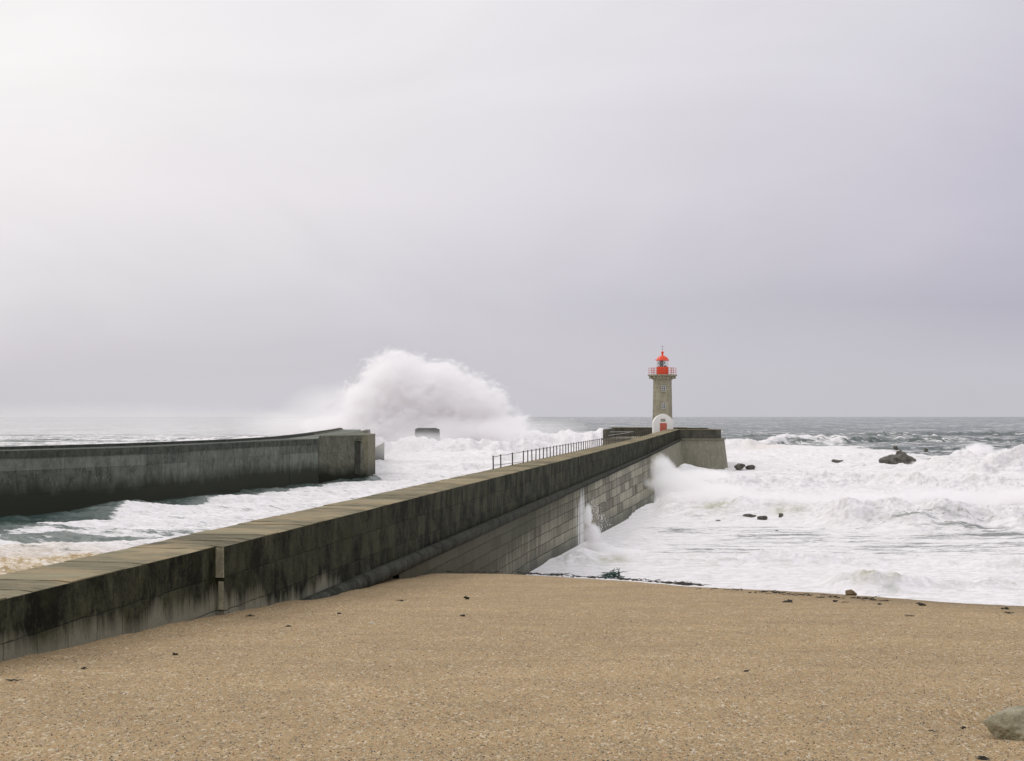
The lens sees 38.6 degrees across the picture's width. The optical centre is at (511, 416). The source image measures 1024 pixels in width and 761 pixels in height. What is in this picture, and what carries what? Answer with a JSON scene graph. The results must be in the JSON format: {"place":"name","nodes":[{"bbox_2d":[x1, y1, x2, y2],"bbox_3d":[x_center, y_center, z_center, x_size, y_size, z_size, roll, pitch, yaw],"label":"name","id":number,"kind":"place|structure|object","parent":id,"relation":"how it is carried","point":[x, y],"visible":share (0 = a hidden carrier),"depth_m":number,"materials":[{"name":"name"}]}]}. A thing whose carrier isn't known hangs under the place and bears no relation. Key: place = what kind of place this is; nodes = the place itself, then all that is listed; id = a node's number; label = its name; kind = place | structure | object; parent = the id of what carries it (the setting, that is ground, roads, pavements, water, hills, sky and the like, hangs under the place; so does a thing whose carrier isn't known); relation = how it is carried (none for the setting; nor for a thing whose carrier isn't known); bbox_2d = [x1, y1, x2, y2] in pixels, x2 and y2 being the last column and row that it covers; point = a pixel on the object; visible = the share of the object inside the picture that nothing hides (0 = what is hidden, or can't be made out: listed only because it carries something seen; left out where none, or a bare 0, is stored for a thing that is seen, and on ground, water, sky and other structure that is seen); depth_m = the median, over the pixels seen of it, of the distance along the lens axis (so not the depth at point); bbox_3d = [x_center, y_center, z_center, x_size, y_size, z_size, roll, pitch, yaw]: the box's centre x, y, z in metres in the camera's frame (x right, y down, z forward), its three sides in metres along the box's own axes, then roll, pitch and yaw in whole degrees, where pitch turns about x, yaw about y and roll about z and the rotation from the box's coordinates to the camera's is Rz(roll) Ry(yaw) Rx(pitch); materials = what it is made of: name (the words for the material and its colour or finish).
{"place":"outdoors","nodes":[
{"label":"outdoors","id":0,"kind":"place"},
{"bbox_2d":[0,573,1023,760],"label":"beach sand","id":1,"kind":"structure","parent":0,"point":[440,597],"depth_m":28.60,"materials":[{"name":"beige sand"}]},
{"bbox_2d":[596,567,627,578],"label":"fishing net","id":2,"kind":"object","parent":1,"relation":"on","point":[615,574],"visible":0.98,"depth_m":67.50,"materials":[{"name":"green fabric"}]},
{"bbox_2d":[441,570,889,600],"bbox_3d":[5.737,7.143,63.596,3.425,1.428,27.919,0,0,-35],"label":"seaweed wrack","id":3,"kind":"object","parent":1,"relation":"on","point":[666,582],"visible":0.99,"depth_m":62.94,"materials":[{"name":"black plant"}]},
{"bbox_2d":[845,589,856,595],"bbox_3d":[13.180,6.879,56.917,0.455,0.340,0.406,0,0,0],"label":"stone","id":4,"kind":"object","parent":1,"relation":"on","point":[850,592],"visible":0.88,"depth_m":56.74,"materials":[{"name":"stone"}]},
{"bbox_2d":[975,756,988,759],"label":"seaweed clump","id":5,"kind":"object","parent":1,"relation":"on","point":[982,758],"visible":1,"depth_m":19.58,"materials":[{"name":"black plant"}]},
{"bbox_2d":[983,706,1023,740],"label":"boulder","id":6,"kind":"object","parent":1,"relation":"on","point":[1007,723],"visible":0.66,"depth_m":22.06,"materials":[{"name":"grey stone"}]},
{"bbox_2d":[0,417,1023,605],"bbox_3d":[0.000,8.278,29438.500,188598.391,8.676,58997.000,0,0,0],"label":"sea","id":7,"kind":"structure","parent":0,"point":[941,519],"depth_m":170.65,"materials":[{"name":"white liquid"}]},
{"bbox_2d":[0,428,374,516],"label":"breakwater","id":8,"kind":"object","parent":7,"relation":"in","point":[40,479],"visible":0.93,"depth_m":182.29,"materials":[{"name":"concrete"}]},
{"bbox_2d":[0,427,727,661],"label":"pier","id":9,"kind":"structure","parent":7,"relation":"in","point":[529,516],"depth_m":60.24,"materials":[{"name":"concrete"}]},
{"bbox_2d":[492,429,648,468],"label":"railing","id":10,"kind":"object","parent":9,"relation":"on","point":[623,439],"visible":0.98,"depth_m":159.08,"materials":[{"name":"metal"}]},
{"bbox_2d":[648,345,676,432],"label":"lighthouse","id":11,"kind":"object","parent":9,"relation":"on","point":[662,378],"visible":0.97,"depth_m":305.70,"materials":[{"name":"stone"}]},
{"bbox_2d":[661,385,665,391],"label":"window","id":12,"kind":"structure","parent":11,"relation":"in","point":[663,387],"depth_m":305.55,"materials":[{"name":"glass"}]},
{"bbox_2d":[661,402,665,408],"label":"window","id":13,"kind":"structure","parent":11,"relation":"in","point":[663,404],"depth_m":305.55,"materials":[{"name":"glass"}]},
{"bbox_2d":[660,423,666,430],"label":"door","id":14,"kind":"structure","parent":11,"relation":"in","point":[663,426],"depth_m":303.10,"materials":[{"name":"metal"}]},
{"bbox_2d":[375,442,383,459],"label":"slipway wall","id":15,"kind":"structure","parent":7,"relation":"in","point":[379,452],"depth_m":350.25,"materials":[{"name":"concrete"}]},
{"bbox_2d":[325,350,519,435],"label":"plume drops","id":16,"kind":"object","parent":7,"relation":"on","point":[491,395],"visible":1,"depth_m":467.97,"materials":[{"name":"liquid"}]},
{"bbox_2d":[415,428,439,440],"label":"caisson","id":17,"kind":"object","parent":7,"relation":"in","point":[429,433],"visible":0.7,"depth_m":425.37,"materials":[{"name":"concrete"}]},
{"bbox_2d":[734,463,744,469],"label":"rock","id":18,"kind":"object","parent":7,"relation":"in","point":[739,466],"visible":1,"depth_m":295.40,"materials":[{"name":"grey stone"}]},
{"bbox_2d":[743,514,755,517],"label":"rock","id":19,"kind":"object","parent":7,"relation":"in","point":[749,515],"visible":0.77,"depth_m":154.20,"materials":[{"name":"grey stone"}]},
{"bbox_2d":[745,465,754,469],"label":"rock","id":20,"kind":"object","parent":7,"relation":"in","point":[751,467],"visible":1,"depth_m":296.54,"materials":[{"name":"grey stone"}]},
{"bbox_2d":[757,516,767,519],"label":"rock","id":21,"kind":"object","parent":7,"relation":"in","point":[762,517],"visible":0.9,"depth_m":152.25,"materials":[{"name":"grey stone"}]},
{"bbox_2d":[878,449,915,464],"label":"reef rock","id":22,"kind":"object","parent":7,"relation":"in","point":[900,456],"visible":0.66,"depth_m":298.63,"materials":[{"name":"grey stone"}]},
{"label":"wall splash","id":23,"kind":"object","parent":7,"relation":"on","visible":0},
{"bbox_2d":[589,501,623,549],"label":"splash drops","id":24,"kind":"object","parent":23,"relation":"attached to","point":[601,523],"visible":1,"depth_m":117.05,"materials":[{"name":"liquid"}]},
{"bbox_2d":[0,0,1023,416],"label":"sky","id":25,"kind":"structure","parent":0,"point":[209,208],"materials":[{"name":"grey"}]}
]}

